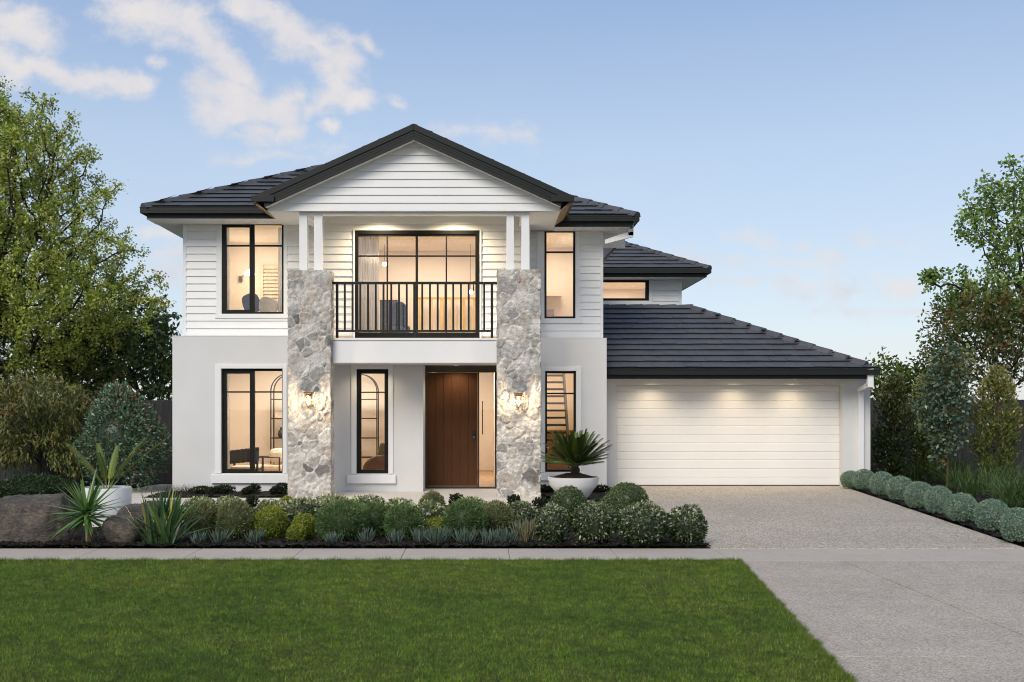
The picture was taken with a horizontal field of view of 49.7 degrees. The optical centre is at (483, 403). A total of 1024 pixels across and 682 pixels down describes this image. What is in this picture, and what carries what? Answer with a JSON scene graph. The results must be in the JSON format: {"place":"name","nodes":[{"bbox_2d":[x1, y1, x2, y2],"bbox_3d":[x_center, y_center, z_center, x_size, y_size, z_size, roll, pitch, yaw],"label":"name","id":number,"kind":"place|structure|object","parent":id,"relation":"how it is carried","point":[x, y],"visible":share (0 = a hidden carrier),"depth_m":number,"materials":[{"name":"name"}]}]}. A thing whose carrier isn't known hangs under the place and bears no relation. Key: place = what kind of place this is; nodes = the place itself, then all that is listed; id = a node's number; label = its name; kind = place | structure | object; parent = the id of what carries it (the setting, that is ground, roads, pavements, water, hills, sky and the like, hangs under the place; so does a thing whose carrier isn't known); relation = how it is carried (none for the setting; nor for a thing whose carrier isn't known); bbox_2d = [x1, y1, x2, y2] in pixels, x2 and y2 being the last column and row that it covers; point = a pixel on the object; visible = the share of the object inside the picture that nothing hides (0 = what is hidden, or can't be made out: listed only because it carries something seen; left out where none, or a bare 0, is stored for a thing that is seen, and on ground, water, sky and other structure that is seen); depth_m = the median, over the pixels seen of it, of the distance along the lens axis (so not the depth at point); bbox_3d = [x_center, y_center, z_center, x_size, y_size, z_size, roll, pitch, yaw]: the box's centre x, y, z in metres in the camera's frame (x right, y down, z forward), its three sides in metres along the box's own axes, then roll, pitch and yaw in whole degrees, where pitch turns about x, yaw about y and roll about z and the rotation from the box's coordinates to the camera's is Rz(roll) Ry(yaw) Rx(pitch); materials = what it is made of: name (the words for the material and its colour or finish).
{"place":"outdoors","nodes":[
{"label":"outdoors","id":0,"kind":"place"},
{"bbox_2d":[132,484,171,497],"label":"side path","id":1,"kind":"structure","parent":0,"point":[145,492],"depth_m":22.21,"materials":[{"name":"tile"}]},
{"bbox_2d":[132,498,543,505],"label":"porch path","id":2,"kind":"structure","parent":0,"point":[140,500],"depth_m":20.07,"materials":[{"name":"concrete"}]},
{"bbox_2d":[0,558,850,681],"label":"lawn","id":3,"kind":"structure","parent":0,"point":[418,645],"depth_m":8.73,"materials":[{"name":"plant"}]},
{"bbox_2d":[0,555,737,561],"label":"edge grass","id":4,"kind":"structure","parent":3,"relation":"on","point":[320,559],"depth_m":12.47,"materials":[{"name":"green plant"}]},
{"bbox_2d":[736,557,859,681],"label":"edge grass","id":5,"kind":"structure","parent":3,"relation":"on","point":[800,627],"depth_m":8.60,"materials":[{"name":"green plant"}]},
{"bbox_2d":[335,488,541,497],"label":"porch floor","id":6,"kind":"structure","parent":0,"point":[483,493],"depth_m":21.41,"materials":[{"name":"concrete"}]},
{"bbox_2d":[418,297,496,337],"bbox_3d":[-0.495,-1.896,26.430,2.210,1.312,0.060,0,0,0],"label":"stair balustrade","id":7,"kind":"object","parent":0,"point":[442,313],"visible":0.31,"depth_m":26.41,"materials":[{"name":"beige wood"}]},
{"bbox_2d":[0,549,1023,560],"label":"footpath","id":8,"kind":"structure","parent":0,"point":[857,554],"depth_m":13.00,"materials":[{"name":"concrete"}]},
{"bbox_2d":[0,0,1023,399],"label":"sky","id":9,"kind":"structure","parent":0,"point":[817,155],"materials":[{"name":"blue"}]},
{"bbox_2d":[0,476,1023,548],"bbox_3d":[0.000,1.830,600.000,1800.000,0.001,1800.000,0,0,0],"label":"ground","id":10,"kind":"structure","parent":0,"point":[1018,543],"depth_m":14.09,"materials":[{"name":"black soil"}]},
{"bbox_2d":[0,484,154,496],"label":"garden bed","id":11,"kind":"object","parent":10,"relation":"on","point":[132,486],"visible":0.09,"depth_m":23.59,"materials":[{"name":"soil"}]},
{"bbox_2d":[0,366,100,481],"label":"bush","id":12,"kind":"object","parent":11,"relation":"on","point":[11,397],"visible":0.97,"depth_m":22.25,"materials":[{"name":"green plant"}]},
{"bbox_2d":[72,380,171,491],"bbox_3d":[-7.163,0.611,21.832,2.057,2.225,1.679,0,0,0],"label":"glossy bush","id":13,"kind":"object","parent":11,"relation":"on","point":[109,428],"visible":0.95,"depth_m":21.63,"materials":[{"name":"green plant"}]},
{"bbox_2d":[0,289,163,399],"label":"understory tree","id":14,"kind":"object","parent":10,"relation":"on","point":[107,380],"visible":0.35,"depth_m":29.69,"materials":[{"name":"green plant"}]},
{"bbox_2d":[0,400,171,484],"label":"fence","id":15,"kind":"object","parent":10,"relation":"on","point":[163,408],"visible":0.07,"depth_m":23.99,"materials":[{"name":"grey wood"}]},
{"bbox_2d":[0,76,175,383],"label":"spring tree","id":16,"kind":"object","parent":10,"relation":"on","point":[25,314],"visible":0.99,"depth_m":27.94,"materials":[{"name":"green plant"}]},
{"bbox_2d":[39,286,181,399],"bbox_3d":[-10.576,-0.831,31.967,4.764,5.222,4.094,0,0,0],"label":"broadleaf tree","id":17,"kind":"object","parent":10,"relation":"on","point":[153,390],"visible":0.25,"depth_m":31.42,"materials":[{"name":"green plant"}]},
{"bbox_2d":[148,491,287,496],"bbox_3d":[-4.973,1.725,21.304,2.690,0.030,1.170,0,0,0],"label":"garden bed","id":18,"kind":"object","parent":10,"relation":"on","point":[264,493],"visible":0.6,"depth_m":21.00,"materials":[{"name":"soil"}]},
{"bbox_2d":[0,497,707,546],"bbox_3d":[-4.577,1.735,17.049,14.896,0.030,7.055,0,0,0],"label":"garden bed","id":19,"kind":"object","parent":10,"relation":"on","point":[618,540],"visible":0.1,"depth_m":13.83,"materials":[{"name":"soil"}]},
{"bbox_2d":[0,493,79,548],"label":"boulder","id":20,"kind":"object","parent":19,"relation":"on","point":[24,518],"visible":0.8,"depth_m":13.93,"materials":[{"name":"grey stone"}]},
{"bbox_2d":[0,472,80,499],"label":"round bush","id":21,"kind":"object","parent":19,"relation":"on","point":[42,483],"visible":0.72,"depth_m":17.27,"materials":[{"name":"green plant"}]},
{"bbox_2d":[44,467,123,541],"bbox_3d":[-4.969,1.321,13.969,1.074,1.033,1.145,0,0,0],"label":"yucca","id":22,"kind":"object","parent":19,"relation":"on","point":[88,505],"visible":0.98,"depth_m":13.89,"materials":[{"name":"green plant"}]},
{"bbox_2d":[83,485,131,526],"bbox_3d":[-5.406,1.483,15.900,0.671,0.575,0.671,0,0,0],"label":"cylinder pot","id":23,"kind":"object","parent":19,"relation":"on","point":[123,492],"visible":0.42,"depth_m":15.64,"materials":[{"name":"ceramic"}]},
{"bbox_2d":[65,437,163,487],"bbox_3d":[-5.387,0.858,15.917,1.560,0.746,1.012,0,0,0],"label":"palm","id":24,"kind":"object","parent":23,"relation":"on","point":[103,468],"visible":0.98,"depth_m":15.93,"materials":[{"name":"green plant"}]},
{"bbox_2d":[102,514,142,547],"bbox_3d":[-4.556,1.603,13.942,0.494,0.414,0.384,0,0,0],"label":"boulder","id":25,"kind":"object","parent":19,"relation":"on","point":[124,529],"visible":0.82,"depth_m":13.80,"materials":[{"name":"stone"}]},
{"bbox_2d":[117,503,153,529],"bbox_3d":[-4.734,1.591,15.038,0.495,0.468,0.376,0,0,0],"label":"boulder","id":26,"kind":"object","parent":19,"relation":"on","point":[135,509],"visible":0.31,"depth_m":14.92,"materials":[{"name":"grey stone"}]},
{"bbox_2d":[110,484,210,545],"bbox_3d":[-3.990,1.371,13.854,0.978,0.765,1.129,0,0,38],"label":"flax plant","id":27,"kind":"object","parent":19,"relation":"on","point":[167,526],"visible":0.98,"depth_m":13.69,"materials":[{"name":"green plant"}]},
{"bbox_2d":[184,499,219,537],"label":"shrub","id":28,"kind":"object","parent":19,"relation":"on","point":[209,518],"visible":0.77,"depth_m":14.24,"materials":[{"name":"green plant"}]},
{"bbox_2d":[214,497,254,538],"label":"shrub","id":29,"kind":"object","parent":19,"relation":"on","point":[237,515],"visible":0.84,"depth_m":14.16,"materials":[{"name":"green plant"}]},
{"bbox_2d":[250,498,287,519],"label":"shrub","id":30,"kind":"object","parent":19,"relation":"on","point":[272,502],"visible":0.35,"depth_m":15.68,"materials":[{"name":"green plant"}]},
{"bbox_2d":[252,505,288,538],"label":"shrub","id":31,"kind":"object","parent":19,"relation":"on","point":[272,521],"visible":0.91,"depth_m":14.20,"materials":[{"name":"green plant"}]},
{"bbox_2d":[286,523,306,540],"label":"shrub","id":32,"kind":"object","parent":19,"relation":"on","point":[297,531],"visible":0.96,"depth_m":13.96,"materials":[{"name":"green plant"}]},
{"bbox_2d":[282,497,321,525],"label":"shrub","id":33,"kind":"object","parent":19,"relation":"on","point":[297,506],"visible":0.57,"depth_m":15.64,"materials":[{"name":"green plant"}]},
{"bbox_2d":[291,513,317,538],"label":"shrub","id":34,"kind":"object","parent":19,"relation":"on","point":[306,521],"visible":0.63,"depth_m":14.22,"materials":[{"name":"green plant"}]},
{"bbox_2d":[313,498,370,540],"bbox_3d":[-1.813,1.493,14.220,0.743,0.572,0.744,0,0,0],"label":"shrub","id":35,"kind":"object","parent":19,"relation":"on","point":[347,517],"visible":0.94,"depth_m":14.02,"materials":[{"name":"green plant"}]},
{"bbox_2d":[351,494,386,505],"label":"shrub","id":36,"kind":"object","parent":19,"relation":"on","point":[365,499],"visible":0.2,"depth_m":16.16,"materials":[{"name":"green plant"}]},
{"bbox_2d":[363,500,388,536],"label":"shrub","id":37,"kind":"object","parent":19,"relation":"on","point":[377,511],"visible":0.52,"depth_m":14.40,"materials":[{"name":"green plant"}]},
{"bbox_2d":[383,503,423,539],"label":"shrub","id":38,"kind":"object","parent":19,"relation":"on","point":[403,517],"visible":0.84,"depth_m":14.16,"materials":[{"name":"green plant"}]},
{"bbox_2d":[414,499,445,528],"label":"shrub","id":39,"kind":"object","parent":19,"relation":"on","point":[429,509],"visible":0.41,"depth_m":15.24,"materials":[{"name":"green plant"}]},
{"bbox_2d":[418,489,446,509],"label":"shrub","id":40,"kind":"object","parent":19,"relation":"on","point":[435,496],"visible":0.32,"depth_m":16.07,"materials":[{"name":"green plant"}]},
{"bbox_2d":[423,517,447,534],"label":"shrub","id":41,"kind":"object","parent":19,"relation":"on","point":[433,522],"visible":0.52,"depth_m":14.42,"materials":[{"name":"green plant"}]},
{"bbox_2d":[422,524,452,543],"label":"succulent","id":42,"kind":"object","parent":19,"relation":"on","point":[443,534],"visible":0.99,"depth_m":13.78,"materials":[{"name":"green plant"}]},
{"bbox_2d":[450,525,478,542],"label":"succulent","id":43,"kind":"object","parent":19,"relation":"on","point":[465,536],"visible":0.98,"depth_m":13.75,"materials":[{"name":"green plant"}]},
{"bbox_2d":[443,497,488,537],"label":"shrub","id":44,"kind":"object","parent":19,"relation":"on","point":[466,512],"visible":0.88,"depth_m":14.24,"materials":[{"name":"green plant"}]},
{"bbox_2d":[481,499,515,533],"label":"shrub","id":45,"kind":"object","parent":19,"relation":"on","point":[499,514],"visible":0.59,"depth_m":14.67,"materials":[{"name":"green plant"}]},
{"bbox_2d":[508,500,538,529],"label":"shrub","id":46,"kind":"object","parent":19,"relation":"on","point":[522,509],"visible":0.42,"depth_m":15.00,"materials":[{"name":"green plant"}]},
{"bbox_2d":[508,514,538,542],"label":"ornamental grass","id":47,"kind":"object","parent":19,"relation":"on","point":[527,532],"depth_m":13.88,"materials":[{"name":"green plant"}]},
{"bbox_2d":[534,501,570,542],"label":"shrub","id":48,"kind":"object","parent":19,"relation":"on","point":[553,524],"visible":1,"depth_m":13.83,"materials":[{"name":"green plant"}]},
{"bbox_2d":[549,485,587,523],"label":"shrub","id":49,"kind":"object","parent":19,"relation":"on","point":[571,499],"visible":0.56,"depth_m":15.74,"materials":[{"name":"green plant"}]},
{"bbox_2d":[571,499,618,543],"bbox_3d":[1.401,1.475,13.893,0.605,0.582,0.601,0,0,0],"label":"shrub","id":50,"kind":"object","parent":19,"relation":"on","point":[595,521],"visible":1,"depth_m":13.74,"materials":[{"name":"green plant"}]},
{"bbox_2d":[599,493,630,528],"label":"shrub","id":51,"kind":"object","parent":19,"relation":"on","point":[616,503],"visible":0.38,"depth_m":15.25,"materials":[{"name":"green plant"}]},
{"bbox_2d":[606,482,648,503],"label":"shrub","id":52,"kind":"object","parent":19,"relation":"on","point":[631,492],"visible":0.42,"depth_m":16.99,"materials":[{"name":"green plant"}]},
{"bbox_2d":[617,499,674,543],"bbox_3d":[2.020,1.474,13.795,0.736,0.572,0.713,0,0,0],"label":"shrub","id":53,"kind":"object","parent":19,"relation":"on","point":[645,522],"visible":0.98,"depth_m":13.62,"materials":[{"name":"green plant"}]},
{"bbox_2d":[666,503,708,543],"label":"shrub","id":54,"kind":"object","parent":19,"relation":"on","point":[690,525],"visible":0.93,"depth_m":13.74,"materials":[{"name":"green plant"}]},
{"bbox_2d":[139,124,880,497],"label":"house","id":55,"kind":"structure","parent":10,"relation":"on","point":[665,386],"depth_m":22.31,"materials":[{"name":"white paint"}]},
{"bbox_2d":[230,447,263,470],"bbox_3d":[-4.983,1.304,23.195,0.676,0.812,0.610,0,0,0],"label":"armchair","id":56,"kind":"object","parent":55,"relation":"on","point":[240,456],"visible":0.67,"depth_m":22.89,"materials":[{"name":"grey fabric"}]},
{"bbox_2d":[211,364,287,482],"bbox_3d":[-4.609,0.390,21.895,1.522,2.350,0.190,0,0,0],"label":"window","id":57,"kind":"structure","parent":55,"relation":"in","point":[227,369],"depth_m":21.84,"materials":[{"name":"black metal"}]},
{"bbox_2d":[215,224,287,317],"bbox_3d":[-4.666,-2.674,22.319,1.483,1.899,0.102,0,0,0],"label":"window","id":58,"kind":"structure","parent":55,"relation":"in","point":[221,229],"depth_m":22.30,"materials":[{"name":"black metal"}]},
{"bbox_2d":[249,448,281,470],"bbox_3d":[-4.688,1.340,24.100,0.684,0.740,0.628,0,0,0],"label":"lounge chair","id":59,"kind":"object","parent":55,"relation":"on","point":[275,454],"visible":0.45,"depth_m":23.88,"materials":[{"name":"white fabric"}]},
{"bbox_2d":[261,265,277,311],"bbox_3d":[-4.816,-2.598,25.340,0.530,1.166,0.080,0,0,0],"label":"louvre shutter","id":60,"kind":"object","parent":55,"relation":"attached to","point":[269,280],"visible":0.46,"depth_m":25.33,"materials":[{"name":"white wood"}]},
{"bbox_2d":[270,374,281,463],"bbox_3d":[-4.366,0.509,24.995,0.832,2.402,0.376,0,0,0],"label":"arched shelf","id":61,"kind":"object","parent":55,"relation":"on","point":[271,418],"visible":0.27,"depth_m":24.83,"materials":[{"name":"black metal"}]},
{"bbox_2d":[278,228,281,311],"bbox_3d":[-4.141,-2.460,22.710,0.147,2.320,0.050,0,0,0],"label":"curtain","id":62,"kind":"object","parent":55,"relation":"hanging from","point":[279,271],"visible":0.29,"depth_m":22.71,"materials":[{"name":"white fabric"}]},
{"bbox_2d":[359,236,378,329],"bbox_3d":[-2.395,-2.380,22.730,0.503,2.240,0.081,0,0,0],"label":"curtain","id":63,"kind":"object","parent":55,"relation":"hanging from","point":[368,266],"visible":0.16,"depth_m":22.73,"materials":[{"name":"white fabric"}]},
{"bbox_2d":[362,374,378,457],"bbox_3d":[-2.778,0.516,24.995,0.804,2.388,0.376,0,0,0],"label":"arched shelf","id":64,"kind":"object","parent":55,"relation":"on","point":[377,417],"visible":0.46,"depth_m":24.83,"materials":[{"name":"black metal"}]},
{"bbox_2d":[347,365,395,482],"bbox_3d":[-2.209,0.396,21.895,0.962,2.348,0.190,0,0,0],"label":"window","id":65,"kind":"structure","parent":55,"relation":"in","point":[387,370],"depth_m":21.84,"materials":[{"name":"black metal"}]},
{"bbox_2d":[363,455,384,468],"bbox_3d":[-2.107,1.365,23.340,0.857,0.610,0.720,0,0,0],"label":"leather armchair","id":66,"kind":"object","parent":55,"relation":"on","point":[376,462],"visible":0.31,"depth_m":22.98,"materials":[{"name":"brown leather"}]},
{"bbox_2d":[388,301,409,329],"bbox_3d":[-1.864,-1.740,24.430,0.460,1.000,0.540,0,0,0],"label":"dining chair","id":67,"kind":"object","parent":55,"relation":"on","point":[395,313],"visible":0.47,"depth_m":24.16,"materials":[{"name":"grey fabric"}]},
{"bbox_2d":[353,229,480,337],"bbox_3d":[-1.331,-2.428,22.310,2.582,2.195,0.100,0,0,0],"label":"sliding door","id":68,"kind":"structure","parent":55,"relation":"in","point":[356,232],"depth_m":22.28,"materials":[{"name":"black metal"}]},
{"bbox_2d":[425,365,495,488],"bbox_3d":[-0.465,0.472,22.694,1.448,2.529,0.153,0,0,0],"label":"front door","id":69,"kind":"structure","parent":55,"relation":"in","point":[451,392],"depth_m":22.68,"materials":[{"name":"wood"}]},
{"bbox_2d":[547,374,570,469],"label":"staircase","id":70,"kind":"structure","parent":55,"relation":"on","point":[565,410],"depth_m":24.30,"materials":[{"name":"brown wood"}]},
{"bbox_2d":[537,231,581,322],"bbox_3d":[1.562,-2.641,23.089,0.976,1.917,0.102,0,0,0],"label":"window","id":71,"kind":"structure","parent":55,"relation":"in","point":[542,251],"depth_m":23.05,"materials":[{"name":"black glass"}]},
{"bbox_2d":[547,430,572,468],"bbox_3d":[1.420,1.165,26.250,1.640,1.090,0.500,0,0,0],"label":"stair cupboard","id":72,"kind":"object","parent":55,"relation":"on","point":[554,466],"depth_m":26.00,"materials":[{"name":"brown wood"}]},
{"bbox_2d":[540,367,583,479],"bbox_3d":[1.560,0.401,22.645,0.991,2.323,0.170,0,0,0],"label":"window","id":73,"kind":"structure","parent":55,"relation":"in","point":[576,371],"depth_m":22.59,"materials":[{"name":"black glass"}]},
{"bbox_2d":[603,280,652,303],"bbox_3d":[3.435,-3.132,30.707,2.524,0.736,0.085,0,0,0],"label":"window","id":74,"kind":"structure","parent":55,"relation":"in","point":[648,299],"depth_m":30.69,"materials":[{"name":"black glass"}]},
{"bbox_2d":[617,385,839,484],"bbox_3d":[5.272,0.644,23.900,4.889,2.227,0.040,0,0,0],"label":"garage door","id":75,"kind":"structure","parent":55,"relation":"in","point":[667,434],"depth_m":23.88,"materials":[{"name":"white metal"}]},
{"bbox_3d":[-4.650,-1.535,23.925,1.900,0.490,1.950,0,0,0],"label":"bed","id":76,"kind":"object","parent":55,"relation":"on","visible":0},
{"bbox_2d":[259,296,277,311],"bbox_3d":[-4.443,-2.023,22.850,0.412,0.388,0.140,0,0,0],"label":"cushion","id":77,"kind":"object","parent":76,"relation":"on","point":[267,304],"visible":0.78,"depth_m":22.78,"materials":[{"name":"beige fabric"}]},
{"bbox_2d":[541,489,605,499],"bbox_3d":[1.800,1.725,21.265,1.441,0.030,2.770,0,0,0],"label":"garden bed","id":78,"kind":"object","parent":10,"relation":"on","point":[596,496],"visible":0.27,"depth_m":20.88,"materials":[{"name":"soil"}]},
{"bbox_2d":[548,473,598,497],"bbox_3d":[1.646,1.502,20.200,0.943,0.496,0.943,0,0,0],"label":"bowl planter","id":79,"kind":"object","parent":78,"relation":"on","point":[586,484],"visible":0.8,"depth_m":19.89,"materials":[{"name":"ceramic"}]},
{"bbox_2d":[538,429,611,472],"bbox_3d":[1.677,0.862,20.232,1.399,0.864,1.477,0,0,0],"label":"cycad","id":80,"kind":"object","parent":79,"relation":"in","point":[575,449],"visible":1,"depth_m":20.02,"materials":[{"name":"green plant"}]},
{"bbox_2d":[865,342,975,399],"bbox_3d":[11.387,0.073,29.547,3.606,3.414,2.441,0,0,0],"label":"fence line tree","id":81,"kind":"object","parent":10,"relation":"on","point":[904,369],"visible":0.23,"depth_m":29.23,"materials":[{"name":"green plant"}]},
{"bbox_2d":[856,476,1023,540],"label":"garden bed","id":82,"kind":"object","parent":10,"relation":"on","point":[929,481],"visible":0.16,"depth_m":19.81,"materials":[{"name":"soil"}]},
{"bbox_2d":[852,469,873,489],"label":"shrub","id":83,"kind":"object","parent":82,"relation":"on","point":[861,478],"visible":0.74,"depth_m":22.43,"materials":[{"name":"green plant"}]},
{"bbox_2d":[869,471,892,494],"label":"shrub","id":84,"kind":"object","parent":82,"relation":"on","point":[878,482],"visible":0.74,"depth_m":21.16,"materials":[{"name":"green plant"}]},
{"bbox_2d":[870,371,919,476],"bbox_3d":[9.234,0.508,24.918,1.112,2.524,1.176,0,0,0],"label":"columnar shrub","id":85,"kind":"object","parent":82,"relation":"on","point":[892,397],"visible":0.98,"depth_m":24.77,"materials":[{"name":"green plant"}]},
{"bbox_2d":[885,475,913,499],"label":"shrub","id":86,"kind":"object","parent":82,"relation":"on","point":[895,488],"visible":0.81,"depth_m":19.91,"materials":[{"name":"green plant"}]},
{"bbox_2d":[901,458,929,480],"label":"strappy grass","id":87,"kind":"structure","parent":82,"relation":"on","point":[913,476],"depth_m":25.17,"materials":[{"name":"green plant"}]},
{"bbox_2d":[903,481,930,507],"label":"shrub","id":88,"kind":"object","parent":82,"relation":"on","point":[914,493],"visible":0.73,"depth_m":18.47,"materials":[{"name":"green plant"}]},
{"bbox_2d":[905,369,941,479],"bbox_3d":[10.198,0.472,25.587,0.903,2.597,0.950,0,0,0],"label":"columnar shrub","id":89,"kind":"object","parent":82,"relation":"on","point":[918,436],"visible":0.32,"depth_m":25.49,"materials":[{"name":"green plant"}]},
{"bbox_2d":[923,485,953,513],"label":"shrub","id":90,"kind":"object","parent":82,"relation":"on","point":[936,499],"visible":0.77,"depth_m":17.52,"materials":[{"name":"green plant"}]},
{"bbox_2d":[908,339,980,486],"bbox_3d":[9.611,0.210,23.182,1.421,3.140,1.124,0,0,0],"label":"pear tree","id":91,"kind":"object","parent":82,"relation":"on","point":[953,373],"visible":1,"depth_m":23.07,"materials":[{"name":"green plant"}]},
{"bbox_2d":[943,492,978,522],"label":"shrub","id":92,"kind":"object","parent":82,"relation":"on","point":[961,507],"visible":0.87,"depth_m":16.30,"materials":[{"name":"green plant"}]},
{"bbox_2d":[948,467,1002,495],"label":"strappy grass","id":93,"kind":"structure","parent":82,"relation":"on","point":[972,488],"depth_m":21.16,"materials":[{"name":"green plant"}]},
{"bbox_2d":[973,498,1008,530],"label":"shrub","id":94,"kind":"object","parent":82,"relation":"on","point":[989,513],"visible":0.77,"depth_m":15.16,"materials":[{"name":"green plant"}]},
{"bbox_2d":[965,461,1023,492],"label":"strappy grass","id":95,"kind":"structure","parent":82,"relation":"on","point":[989,476],"depth_m":21.87,"materials":[{"name":"green plant"}]},
{"bbox_2d":[967,363,1023,480],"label":"columnar shrub","id":96,"kind":"object","parent":82,"relation":"on","point":[1005,388],"visible":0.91,"depth_m":23.48,"materials":[{"name":"green plant"}]},
{"bbox_2d":[980,469,1023,506],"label":"strappy grass","id":97,"kind":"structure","parent":82,"relation":"on","point":[1014,498],"depth_m":19.02,"materials":[{"name":"green plant"}]},
{"bbox_2d":[999,507,1023,541],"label":"shrub","id":98,"kind":"object","parent":82,"relation":"on","point":[1012,528],"visible":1,"depth_m":13.93,"materials":[{"name":"green plant"}]},
{"bbox_2d":[870,400,1023,475],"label":"fence","id":99,"kind":"object","parent":10,"relation":"on","point":[968,454],"visible":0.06,"depth_m":26.99,"materials":[{"name":"grey wood"}]},
{"bbox_2d":[904,269,1023,399],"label":"copper tree","id":100,"kind":"object","parent":10,"relation":"on","point":[1004,334],"visible":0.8,"depth_m":28.27,"materials":[{"name":"green plant"}]},
{"bbox_2d":[917,153,1023,343],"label":"maple tree","id":101,"kind":"object","parent":10,"relation":"on","point":[930,277],"visible":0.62,"depth_m":29.88,"materials":[{"name":"green plant"}]},
{"bbox_2d":[612,486,1023,548],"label":"driveway","id":102,"kind":"structure","parent":0,"point":[789,517],"depth_m":16.60,"materials":[{"name":"grey concrete"}]},
{"bbox_2d":[742,561,1023,681],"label":"driveway apron","id":103,"kind":"object","parent":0,"point":[914,621],"visible":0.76,"depth_m":9.34,"materials":[{"name":"concrete"}]},
{"bbox_2d":[919,460,962,482],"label":"strappy grass","id":104,"kind":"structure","parent":0,"point":[936,477],"depth_m":24.76,"materials":[{"name":"green plant"}]},
{"bbox_2d":[936,463,989,490],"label":"strappy grass","id":105,"kind":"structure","parent":0,"point":[954,482],"depth_m":22.64,"materials":[{"name":"green plant"}]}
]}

